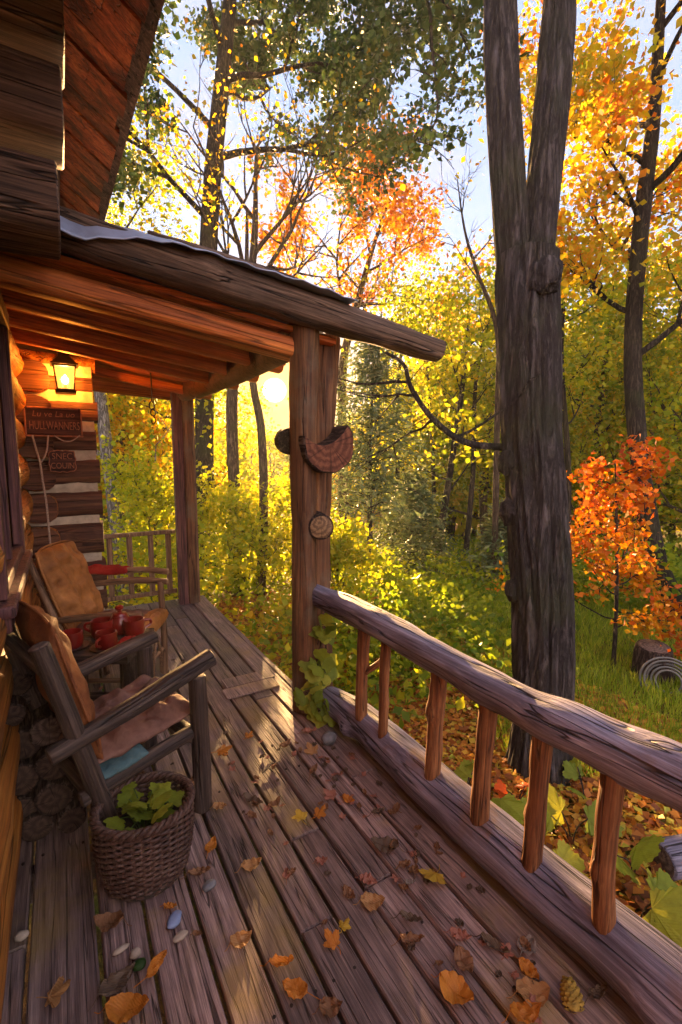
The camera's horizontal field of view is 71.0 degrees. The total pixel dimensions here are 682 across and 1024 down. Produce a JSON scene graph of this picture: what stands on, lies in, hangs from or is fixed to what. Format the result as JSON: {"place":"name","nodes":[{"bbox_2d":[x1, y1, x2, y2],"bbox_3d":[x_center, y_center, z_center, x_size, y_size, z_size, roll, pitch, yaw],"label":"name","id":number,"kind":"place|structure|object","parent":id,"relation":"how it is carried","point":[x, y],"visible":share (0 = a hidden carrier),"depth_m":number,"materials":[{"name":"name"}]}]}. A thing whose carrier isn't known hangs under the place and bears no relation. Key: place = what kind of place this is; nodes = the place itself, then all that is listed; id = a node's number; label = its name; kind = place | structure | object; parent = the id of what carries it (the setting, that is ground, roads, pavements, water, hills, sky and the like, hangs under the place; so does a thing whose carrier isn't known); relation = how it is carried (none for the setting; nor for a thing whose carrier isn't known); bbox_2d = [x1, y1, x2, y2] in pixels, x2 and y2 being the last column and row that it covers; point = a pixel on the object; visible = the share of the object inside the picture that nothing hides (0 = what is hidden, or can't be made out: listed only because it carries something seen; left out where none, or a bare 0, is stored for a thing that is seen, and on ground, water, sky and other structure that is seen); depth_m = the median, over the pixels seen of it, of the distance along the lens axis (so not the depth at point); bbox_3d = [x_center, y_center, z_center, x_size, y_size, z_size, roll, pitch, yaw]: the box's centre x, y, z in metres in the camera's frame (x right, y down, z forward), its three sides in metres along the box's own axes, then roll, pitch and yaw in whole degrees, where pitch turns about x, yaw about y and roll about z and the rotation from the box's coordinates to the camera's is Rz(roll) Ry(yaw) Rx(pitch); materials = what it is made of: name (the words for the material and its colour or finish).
{"place":"outdoors","nodes":[
{"label":"outdoors","id":0,"kind":"place"},
{"bbox_2d":[1,595,643,1023],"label":"porch deck","id":1,"kind":"structure","parent":0,"point":[369,973],"depth_m":1.71,"materials":[{"name":"brown wood"}]},
{"bbox_2d":[21,811,53,841],"bbox_3d":[-1.395,1.294,2.198,0.125,0.126,0.480,6,3,-32],"label":"firewood log","id":2,"kind":"object","parent":1,"relation":"on","point":[37,825],"visible":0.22,"depth_m":2.00,"materials":[{"name":"brown wood"}]},
{"bbox_2d":[17,788,37,819],"bbox_3d":[-1.449,1.220,2.169,0.134,0.134,0.460,44,-16,-28],"label":"firewood log","id":3,"kind":"object","parent":2,"relation":"on","point":[27,803],"visible":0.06,"depth_m":1.99,"materials":[{"name":"brown wood"}]},
{"bbox_2d":[15,754,39,795],"bbox_3d":[-1.440,1.087,2.165,0.143,0.141,0.450,15,-2,-32],"label":"firewood log","id":4,"kind":"object","parent":3,"relation":"on","point":[28,779],"visible":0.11,"depth_m":1.99,"materials":[{"name":"brown wood"}]},
{"bbox_2d":[18,705,41,760],"bbox_3d":[-1.428,0.946,2.167,0.136,0.130,0.430,-13,13,-30],"label":"firewood log","id":5,"kind":"object","parent":4,"relation":"on","point":[28,748],"visible":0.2,"depth_m":2.00,"materials":[{"name":"brown wood"}]},
{"bbox_2d":[6,695,26,725],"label":"firewood log","id":6,"kind":"object","parent":5,"relation":"on","point":[17,711],"visible":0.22,"depth_m":1.96,"materials":[{"name":"brown wood"}]},
{"bbox_2d":[12,668,33,695],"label":"firewood log","id":7,"kind":"object","parent":6,"relation":"on","point":[22,684],"visible":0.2,"depth_m":2.02,"materials":[{"name":"brown wood"}]},
{"bbox_2d":[36,976,70,1007],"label":"fallen leaf","id":8,"kind":"object","parent":1,"relation":"on","point":[58,990],"visible":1,"depth_m":1.42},
{"bbox_2d":[56,786,86,833],"bbox_3d":[-1.264,1.294,2.228,0.117,0.121,0.440,-31,21,-25],"label":"firewood log","id":9,"kind":"object","parent":1,"relation":"on","point":[71,817],"visible":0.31,"depth_m":2.04,"materials":[{"name":"brown wood"}]},
{"bbox_2d":[34,775,74,815],"bbox_3d":[-1.320,1.176,2.193,0.149,0.144,0.460,-22,17,-28],"label":"firewood log","id":10,"kind":"object","parent":9,"relation":"on","point":[51,797],"visible":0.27,"depth_m":2.00,"materials":[{"name":"brown wood"}]},
{"bbox_2d":[34,745,64,780],"bbox_3d":[-1.322,1.039,2.212,0.146,0.148,0.480,-47,27,-18],"label":"firewood log","id":11,"kind":"object","parent":10,"relation":"on","point":[45,769],"visible":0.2,"depth_m":1.99,"materials":[{"name":"brown wood"}]},
{"bbox_2d":[29,701,61,746],"bbox_3d":[-1.336,0.892,2.186,0.143,0.140,0.440,-4,8,-31],"label":"firewood log","id":12,"kind":"object","parent":11,"relation":"on","point":[45,729],"visible":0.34,"depth_m":2.00,"materials":[{"name":"brown wood"}]},
{"bbox_2d":[29,540,168,683],"bbox_3d":[-1.617,0.713,3.304,0.733,1.031,0.577,0,7,-2],"label":"stick armchair","id":13,"kind":"object","parent":1,"relation":"on","point":[74,596],"visible":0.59,"depth_m":3.18,"materials":[{"name":"brown wood"}]},
{"bbox_2d":[88,564,128,574],"bbox_3d":[-1.737,0.429,3.542,0.332,0.075,0.108,0,7,-2],"label":"red blanket","id":14,"kind":"object","parent":13,"relation":"on","point":[116,569],"visible":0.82,"depth_m":3.50,"materials":[{"name":"fabric"}]},
{"bbox_2d":[4,601,215,826],"bbox_3d":[-1.003,0.852,2.089,0.587,1.041,0.708,6,9,41],"label":"log armchair","id":15,"kind":"object","parent":1,"relation":"on","point":[101,748],"visible":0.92,"depth_m":1.93,"materials":[{"name":"brown wood"}]},
{"bbox_2d":[88,962,134,1010],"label":"fallen leaf","id":16,"kind":"object","parent":1,"relation":"on","point":[114,983],"visible":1,"depth_m":1.45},
{"bbox_2d":[93,910,131,931],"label":"fallen leaf","id":17,"kind":"object","parent":1,"relation":"on","point":[106,921],"visible":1,"depth_m":1.64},
{"bbox_2d":[72,628,153,700],"bbox_3d":[-1.361,1.014,2.759,0.538,0.557,0.408,0,7,-2],"label":"log table","id":18,"kind":"object","parent":1,"relation":"on","point":[128,669],"visible":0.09,"depth_m":2.70,"materials":[{"name":"brown wood"}]},
{"bbox_2d":[72,640,89,650],"bbox_3d":[-1.477,0.741,2.628,0.170,0.013,0.170,-4,8,-30],"label":"saucer","id":19,"kind":"object","parent":18,"relation":"on","point":[86,643],"visible":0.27,"depth_m":2.64,"materials":[{"name":"ceramic"}]},
{"bbox_2d":[62,628,83,649],"bbox_3d":[-1.489,0.697,2.624,0.132,0.088,0.126,-4,8,-30],"label":"mug","id":20,"kind":"object","parent":19,"relation":"on","point":[75,636],"visible":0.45,"depth_m":2.60,"materials":[{"name":"red ceramic"}]},
{"bbox_2d":[83,616,112,638],"bbox_3d":[-1.414,0.679,2.792,0.160,0.099,0.125,-4,8,-30],"label":"mug","id":21,"kind":"object","parent":18,"relation":"on","point":[99,623],"visible":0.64,"depth_m":2.77,"materials":[{"name":"red ceramic"}]},
{"bbox_2d":[89,640,119,651],"bbox_3d":[-1.287,0.742,2.625,0.170,0.013,0.170,-4,8,-30],"label":"saucer","id":22,"kind":"object","parent":18,"relation":"on","point":[92,648],"visible":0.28,"depth_m":2.58,"materials":[{"name":"ceramic"}]},
{"bbox_2d":[95,628,117,649],"bbox_3d":[-1.283,0.699,2.607,0.118,0.088,0.138,-4,8,-30],"label":"mug","id":23,"kind":"object","parent":22,"relation":"on","point":[106,638],"visible":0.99,"depth_m":2.58,"materials":[{"name":"red ceramic"}]},
{"bbox_2d":[110,605,130,634],"bbox_3d":[-1.321,0.637,2.854,0.128,0.169,0.128,-4,8,-30],"label":"jug","id":24,"kind":"object","parent":18,"relation":"on","point":[118,616],"visible":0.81,"depth_m":2.81,"materials":[{"name":"red ceramic"}]},
{"bbox_2d":[123,616,151,635],"bbox_3d":[-1.208,0.677,2.830,0.153,0.095,0.120,-1,7,-10],"label":"mug","id":25,"kind":"object","parent":18,"relation":"on","point":[135,626],"visible":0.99,"depth_m":2.79,"materials":[{"name":"red ceramic"}]},
{"bbox_2d":[94,992,148,1023],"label":"fallen leaf","id":26,"kind":"object","parent":1,"relation":"on","point":[121,1007],"visible":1,"depth_m":1.39,"materials":[{"name":"plant"}]},
{"bbox_2d":[88,770,194,901],"bbox_3d":[-0.753,1.243,1.841,0.378,0.299,0.350,-4,8,-30],"label":"wicker basket","id":27,"kind":"object","parent":1,"relation":"on","point":[147,861],"visible":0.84,"depth_m":1.72,"materials":[{"name":"wicker"}]},
{"bbox_2d":[103,781,184,830],"bbox_3d":[-0.752,1.135,1.811,0.276,0.150,0.269,0,7,1],"label":"basket plant","id":28,"kind":"object","parent":27,"relation":"on","point":[160,795],"visible":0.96,"depth_m":1.80,"materials":[{"name":"green plant"}]},
{"bbox_2d":[133,949,166,987],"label":"fallen leaf","id":29,"kind":"object","parent":1,"relation":"on","point":[157,960],"visible":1,"depth_m":1.49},
{"bbox_2d":[224,930,251,951],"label":"fallen leaf","id":30,"kind":"object","parent":1,"relation":"on","point":[240,939],"visible":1,"depth_m":1.58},
{"bbox_2d":[259,953,293,967],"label":"fallen leaf","id":31,"kind":"object","parent":1,"relation":"on","point":[276,960],"visible":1,"depth_m":1.51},
{"bbox_2d":[282,977,331,1004],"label":"fallen leaf","id":32,"kind":"object","parent":1,"relation":"on","point":[294,988],"visible":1,"depth_m":1.44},
{"bbox_2d":[312,995,342,1017],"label":"fallen leaf","id":33,"kind":"object","parent":1,"relation":"on","point":[325,1006],"visible":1,"depth_m":1.39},
{"bbox_2d":[323,928,340,954],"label":"fallen leaf","id":34,"kind":"object","parent":1,"relation":"on","point":[333,941],"visible":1,"depth_m":1.58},
{"bbox_2d":[353,891,384,911],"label":"fallen leaf","id":35,"kind":"object","parent":1,"relation":"on","point":[370,901],"visible":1,"depth_m":1.72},
{"bbox_2d":[371,836,406,852],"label":"fallen leaf","id":36,"kind":"object","parent":1,"relation":"on","point":[381,844],"visible":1,"depth_m":1.97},
{"bbox_2d":[418,864,446,883],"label":"fallen leaf","id":37,"kind":"object","parent":1,"relation":"on","point":[431,875],"visible":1,"depth_m":1.81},
{"bbox_2d":[431,969,473,1004],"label":"fallen leaf","id":38,"kind":"object","parent":1,"relation":"on","point":[454,987],"visible":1,"depth_m":1.43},
{"bbox_2d":[454,943,473,972],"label":"fallen leaf","id":39,"kind":"object","parent":1,"relation":"on","point":[463,957],"visible":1,"depth_m":1.52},
{"bbox_2d":[470,931,509,952],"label":"fallen leaf","id":40,"kind":"object","parent":1,"relation":"on","point":[494,943],"visible":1,"depth_m":1.57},
{"bbox_2d":[312,584,681,1023],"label":"log railing","id":41,"kind":"object","parent":1,"relation":"on","point":[632,959],"visible":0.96,"depth_m":1.64,"materials":[{"name":"brown wood"}]},
{"bbox_2d":[501,999,541,1023],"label":"fallen leaf","id":42,"kind":"object","parent":1,"relation":"on","point":[525,1012],"visible":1,"depth_m":1.37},
{"bbox_2d":[514,956,538,979],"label":"fallen leaf","id":43,"kind":"object","parent":1,"relation":"on","point":[528,968],"visible":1,"depth_m":1.49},
{"bbox_2d":[506,976,549,1007],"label":"fallen leaf","id":44,"kind":"object","parent":1,"relation":"on","point":[525,987],"visible":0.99,"depth_m":1.43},
{"bbox_2d":[559,975,583,1013],"bbox_3d":[0.676,1.419,1.406,0.065,0.065,0.079,1,19,8],"label":"pine cone","id":45,"kind":"object","parent":1,"relation":"on","point":[571,995],"visible":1,"depth_m":1.39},
{"bbox_2d":[584,984,606,1004],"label":"fallen leaf","id":46,"kind":"object","parent":1,"relation":"on","point":[598,991],"visible":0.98,"depth_m":1.42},
{"bbox_2d":[22,429,681,1023],"bbox_3d":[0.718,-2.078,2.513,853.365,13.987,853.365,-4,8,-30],"label":"ground","id":47,"kind":"structure","parent":0,"point":[98,931],"depth_m":2.85,"materials":[{"name":"plant"}]},
{"bbox_2d":[100,453,215,588],"bbox_3d":[-3.089,0.266,7.542,2.098,2.387,2.127,-4,8,-30],"label":"shrub","id":48,"kind":"object","parent":47,"relation":"on","point":[145,509],"visible":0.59,"depth_m":7.39,"materials":[{"name":"green plant"}]},
{"bbox_2d":[94,80,242,591],"bbox_3d":[-4.421,-2.855,7.932,6.592,9.648,5.083,-4,8,-30],"label":"leaning tree","id":49,"kind":"object","parent":47,"relation":"on","point":[106,443],"visible":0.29,"depth_m":8.41,"materials":[{"name":"yellow plant"}]},
{"bbox_2d":[92,213,250,530],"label":"woodland tree","id":50,"kind":"object","parent":47,"relation":"on","point":[117,423],"visible":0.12,"depth_m":10.98,"materials":[{"name":"yellow plant"}]},
{"bbox_2d":[110,243,250,571],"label":"slender tree","id":51,"kind":"object","parent":47,"relation":"on","point":[123,409],"visible":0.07,"depth_m":10.18,"materials":[{"name":"yellow plant"}]},
{"bbox_2d":[97,189,288,545],"bbox_3d":[-6.194,-4.079,14.525,8.410,11.338,7.630,5,8,34],"label":"woodland tree","id":52,"kind":"object","parent":47,"relation":"on","point":[244,399],"visible":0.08,"depth_m":14.73,"materials":[{"name":"yellow plant"}]},
{"bbox_2d":[0,0,445,1023],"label":"log cabin","id":53,"kind":"object","parent":47,"relation":"on","point":[98,298],"visible":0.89,"depth_m":2.59,"materials":[{"name":"brown wood"}]},
{"bbox_2d":[0,292,32,633],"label":"window","id":54,"kind":"structure","parent":53,"relation":"in","point":[17,560],"depth_m":2.56,"materials":[{"name":"brown wood"}]},
{"bbox_2d":[23,406,82,436],"bbox_3d":[-2.274,-0.712,3.785,0.400,0.231,0.030,-4,8,-30],"label":"welcome sign","id":55,"kind":"object","parent":53,"relation":"attached to","point":[51,422],"visible":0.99,"depth_m":3.77,"materials":[{"name":"brown wood"}]},
{"bbox_2d":[31,435,79,546],"bbox_3d":[-2.231,-0.165,3.795,0.335,0.894,0.100,-4,8,-30],"label":"hanging rope","id":56,"kind":"object","parent":55,"relation":"hanging from","point":[43,485],"visible":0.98,"depth_m":3.72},
{"bbox_2d":[48,450,76,472],"bbox_3d":[-2.240,-0.408,3.843,0.197,0.184,0.027,-4,8,-30],"label":"sign","id":57,"kind":"object","parent":53,"relation":"attached to","point":[60,461],"visible":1,"depth_m":3.83,"materials":[{"name":"brown wood"}]},
{"bbox_2d":[49,351,78,394],"bbox_3d":[-2.186,-1.113,3.778,0.196,0.350,0.243,-4,8,-30],"label":"lantern","id":58,"kind":"object","parent":53,"relation":"attached to","point":[63,363],"visible":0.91,"depth_m":3.73,"materials":[{"name":"metal"}]},
{"bbox_2d":[104,529,176,601],"bbox_3d":[-2.170,0.566,5.080,0.800,0.706,0.070,-4,8,-30],"label":"end railing","id":59,"kind":"object","parent":53,"relation":"attached to","point":[132,594],"visible":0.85,"depth_m":5.08,"materials":[{"name":"brown wood"}]},
{"bbox_2d":[293,613,339,727],"bbox_3d":[-0.139,0.962,2.919,0.332,0.659,0.280,-2,7,-14],"label":"post vine","id":60,"kind":"object","parent":53,"relation":"attached to","point":[316,683],"visible":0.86,"depth_m":2.90,"materials":[{"name":"green plant"}]},
{"bbox_2d":[164,460,287,593],"bbox_3d":[-1.899,0.282,7.905,2.052,2.270,1.665,0,7,2],"label":"shrub","id":61,"kind":"object","parent":47,"relation":"on","point":[206,514],"visible":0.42,"depth_m":7.59,"materials":[{"name":"yellow plant"}]},
{"bbox_2d":[203,471,291,587],"bbox_3d":[-1.282,0.390,7.309,1.797,2.033,1.882,-4,8,-30],"label":"shrub","id":62,"kind":"object","parent":47,"relation":"on","point":[255,542],"visible":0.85,"depth_m":7.13,"materials":[{"name":"green plant"}]},
{"bbox_2d":[131,70,381,595],"bbox_3d":[-1.260,-1.935,7.405,4.260,8.157,1.997,-4,8,-30],"label":"slim tree","id":63,"kind":"object","parent":47,"relation":"on","point":[262,452],"visible":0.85,"depth_m":7.28,"materials":[{"name":"brown plant"}]},
{"bbox_2d":[136,0,401,593],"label":"slim tree","id":64,"kind":"object","parent":47,"relation":"on","point":[232,430],"visible":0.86,"depth_m":7.91,"materials":[{"name":"green plant"}]},
{"bbox_2d":[250,467,347,563],"bbox_3d":[-0.871,0.248,8.804,2.035,2.168,1.971,3,7,26],"label":"shrub","id":65,"kind":"object","parent":47,"relation":"on","point":[286,483],"visible":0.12,"depth_m":8.45,"materials":[{"name":"yellow plant"}]},
{"bbox_2d":[112,0,532,582],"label":"dark tree","id":66,"kind":"object","parent":47,"relation":"on","point":[372,40],"visible":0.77,"depth_m":8.87,"materials":[{"name":"green plant"}]},
{"bbox_2d":[273,511,406,600],"bbox_3d":[0.037,0.655,6.669,1.743,1.623,1.583,-4,8,-30],"label":"shrub","id":67,"kind":"object","parent":47,"relation":"on","point":[345,545],"visible":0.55,"depth_m":6.47,"materials":[{"name":"yellow plant"}]},
{"bbox_2d":[236,95,494,528],"bbox_3d":[0.934,-3.792,13.023,7.355,12.945,5.414,-4,8,-30],"label":"orange tree","id":68,"kind":"object","parent":47,"relation":"on","point":[394,222],"visible":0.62,"depth_m":12.71,"materials":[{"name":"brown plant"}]},
{"bbox_2d":[99,267,681,548],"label":"wood","id":69,"kind":"object","parent":47,"relation":"on","point":[285,460],"depth_m":20.18,"materials":[{"name":"plant"}]},
{"bbox_2d":[100,510,681,728],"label":"undergrowth","id":70,"kind":"object","parent":47,"relation":"on","point":[282,610],"visible":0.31,"depth_m":6.21,"materials":[{"name":"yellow plant"}]},
{"bbox_2d":[330,308,458,572],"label":"conifer","id":71,"kind":"object","parent":47,"relation":"on","point":[372,372],"visible":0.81,"depth_m":8.57,"materials":[{"name":"green plant"}]},
{"bbox_2d":[341,247,465,551],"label":"slender tree","id":72,"kind":"object","parent":47,"relation":"on","point":[407,305],"visible":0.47,"depth_m":12.11,"materials":[{"name":"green plant"}]},
{"bbox_2d":[356,356,473,536],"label":"woodland tree","id":73,"kind":"object","parent":47,"relation":"on","point":[413,428],"visible":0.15,"depth_m":18.00,"materials":[{"name":"green plant"}]},
{"bbox_2d":[358,463,476,577],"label":"conifer","id":74,"kind":"object","parent":47,"relation":"on","point":[409,531],"visible":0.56,"depth_m":10.02,"materials":[{"name":"green plant"}]},
{"bbox_2d":[381,261,495,547],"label":"slender tree","id":75,"kind":"object","parent":47,"relation":"on","point":[412,359],"visible":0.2,"depth_m":14.45,"materials":[{"name":"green plant"}]},
{"bbox_2d":[211,584,681,917],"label":"leaf litter","id":76,"kind":"object","parent":47,"relation":"on","point":[637,831],"visible":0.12,"depth_m":3.09,"materials":[{"name":"plant"}]},
{"bbox_2d":[453,759,473,784],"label":"leafy plant","id":77,"kind":"object","parent":76,"relation":"on","point":[464,770],"visible":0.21,"depth_m":2.88,"materials":[{"name":"green plant"}]},
{"bbox_2d":[490,793,524,823],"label":"leafy plant","id":78,"kind":"object","parent":76,"relation":"on","point":[510,805],"visible":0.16,"depth_m":2.44,"materials":[{"name":"green plant"}]},
{"bbox_2d":[493,778,528,798],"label":"fallen leaves","id":79,"kind":"object","parent":76,"relation":"on","point":[500,789],"visible":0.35,"depth_m":2.89,"materials":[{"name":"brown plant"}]},
{"bbox_2d":[517,784,623,841],"bbox_3d":[1.213,1.662,2.553,0.514,0.264,0.239,3,7,24],"label":"leafy plant","id":80,"kind":"object","parent":76,"relation":"on","point":[556,804],"visible":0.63,"depth_m":2.57,"materials":[{"name":"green plant"}]},
{"bbox_2d":[562,757,585,798],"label":"leafy plant","id":81,"kind":"object","parent":76,"relation":"on","point":[573,770],"visible":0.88,"depth_m":2.97,"materials":[{"name":"green plant"}]},
{"bbox_2d":[591,834,664,885],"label":"leafy plant","id":82,"kind":"object","parent":76,"relation":"on","point":[646,849],"visible":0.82,"depth_m":2.19,"materials":[{"name":"green plant"}]},
{"bbox_2d":[640,868,681,947],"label":"leafy plant","id":83,"kind":"object","parent":76,"relation":"on","point":[663,915],"visible":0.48,"depth_m":1.96,"materials":[{"name":"green plant"}]},
{"bbox_2d":[653,834,681,880],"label":"cut log","id":84,"kind":"object","parent":76,"relation":"on","point":[669,857],"visible":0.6,"depth_m":2.33,"materials":[{"name":"grey wood"}]},
{"bbox_2d":[408,279,495,555],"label":"slender tree","id":85,"kind":"object","parent":47,"relation":"on","point":[472,480],"visible":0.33,"depth_m":11.66,"materials":[{"name":"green plant"}]},
{"bbox_2d":[343,234,569,556],"bbox_3d":[2.689,-1.842,11.280,5.083,8.870,5.690,-4,8,-30],"label":"thin tree","id":86,"kind":"object","parent":47,"relation":"on","point":[471,421],"visible":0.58,"depth_m":10.38,"materials":[{"name":"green plant"}]},
{"bbox_2d":[338,0,578,786],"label":"forked tree","id":87,"kind":"object","parent":47,"relation":"on","point":[533,514],"visible":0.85,"depth_m":3.14,"materials":[{"name":"grey plant"}]},
{"bbox_2d":[400,128,529,571],"bbox_3d":[2.111,-2.230,8.268,2.602,8.126,1.516,-1,7,-5],"label":"bare tree","id":88,"kind":"object","parent":47,"relation":"on","point":[495,506],"visible":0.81,"depth_m":8.01,"materials":[{"name":"brown plant"}]},
{"bbox_2d":[456,497,509,587],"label":"conifer","id":89,"kind":"object","parent":47,"relation":"on","point":[502,531],"visible":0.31,"depth_m":8.39,"materials":[{"name":"green plant"}]},
{"bbox_2d":[374,241,596,545],"bbox_3d":[4.686,-3.231,14.860,6.840,9.654,6.358,-2,7,-15],"label":"woodland tree","id":90,"kind":"object","parent":47,"relation":"on","point":[485,485],"visible":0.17,"depth_m":14.73,"materials":[{"name":"green plant"}]},
{"bbox_2d":[384,572,681,791],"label":"grass","id":91,"kind":"structure","parent":47,"relation":"on","point":[600,676],"depth_m":4.87,"materials":[{"name":"plant"}]},
{"bbox_2d":[459,244,609,424],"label":"slender tree","id":92,"kind":"object","parent":47,"relation":"on","point":[565,338],"visible":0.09,"depth_m":11.51,"materials":[{"name":"yellow plant"}]},
{"bbox_2d":[553,839,584,874],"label":"leafy plant","id":93,"kind":"object","parent":47,"relation":"on","point":[568,855],"visible":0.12,"depth_m":2.27,"materials":[{"name":"green plant"}]},
{"bbox_2d":[461,0,681,622],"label":"golden tree","id":94,"kind":"object","parent":47,"relation":"on","point":[611,96],"visible":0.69,"depth_m":6.40,"materials":[{"name":"yellow plant"}]},
{"bbox_2d":[466,309,679,531],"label":"woodland tree","id":95,"kind":"object","parent":47,"relation":"on","point":[575,427],"visible":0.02,"depth_m":17.15,"materials":[{"name":"yellow plant"}]},
{"bbox_2d":[483,182,668,528],"bbox_3d":[4.183,-2.157,9.249,3.269,7.571,3.271,3,7,27],"label":"slender tree","id":96,"kind":"object","parent":47,"relation":"on","point":[580,382],"visible":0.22,"depth_m":8.97,"materials":[{"name":"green plant"}]},
{"bbox_2d":[481,236,681,550],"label":"woodland tree","id":97,"kind":"object","parent":47,"relation":"on","point":[600,419],"visible":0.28,"depth_m":11.53,"materials":[{"name":"green plant"}]},
{"bbox_2d":[486,434,681,667],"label":"orange sapling","id":98,"kind":"object","parent":47,"relation":"on","point":[617,533],"visible":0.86,"depth_m":4.83,"materials":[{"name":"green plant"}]},
{"bbox_2d":[562,166,681,546],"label":"woodland tree","id":99,"kind":"object","parent":47,"relation":"on","point":[593,383],"visible":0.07,"depth_m":14.77,"materials":[{"name":"yellow plant"}]},
{"bbox_2d":[564,109,681,540],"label":"woodland tree","id":100,"kind":"object","parent":47,"relation":"on","point":[676,403],"visible":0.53,"depth_m":10.40,"materials":[{"name":"yellow plant"}]},
{"bbox_2d":[629,639,675,685],"bbox_3d":[3.067,1.501,4.702,0.396,0.394,0.398,-12,16,-29],"label":"stump","id":101,"kind":"object","parent":47,"relation":"on","point":[644,650],"visible":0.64,"depth_m":4.62,"materials":[{"name":"brown wood"}]},
{"bbox_2d":[639,657,681,693],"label":"coiled hose","id":102,"kind":"object","parent":47,"relation":"on","point":[646,672],"visible":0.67,"depth_m":4.50,"materials":[{"name":"rubber"}]},
{"bbox_2d":[641,584,681,658],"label":"orange sapling","id":103,"kind":"object","parent":47,"relation":"on","point":[673,619],"visible":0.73,"depth_m":4.73,"materials":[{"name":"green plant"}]},
{"bbox_2d":[105,0,681,428],"label":"sky","id":104,"kind":"structure","parent":0,"point":[479,209],"materials":[{"name":"white"}]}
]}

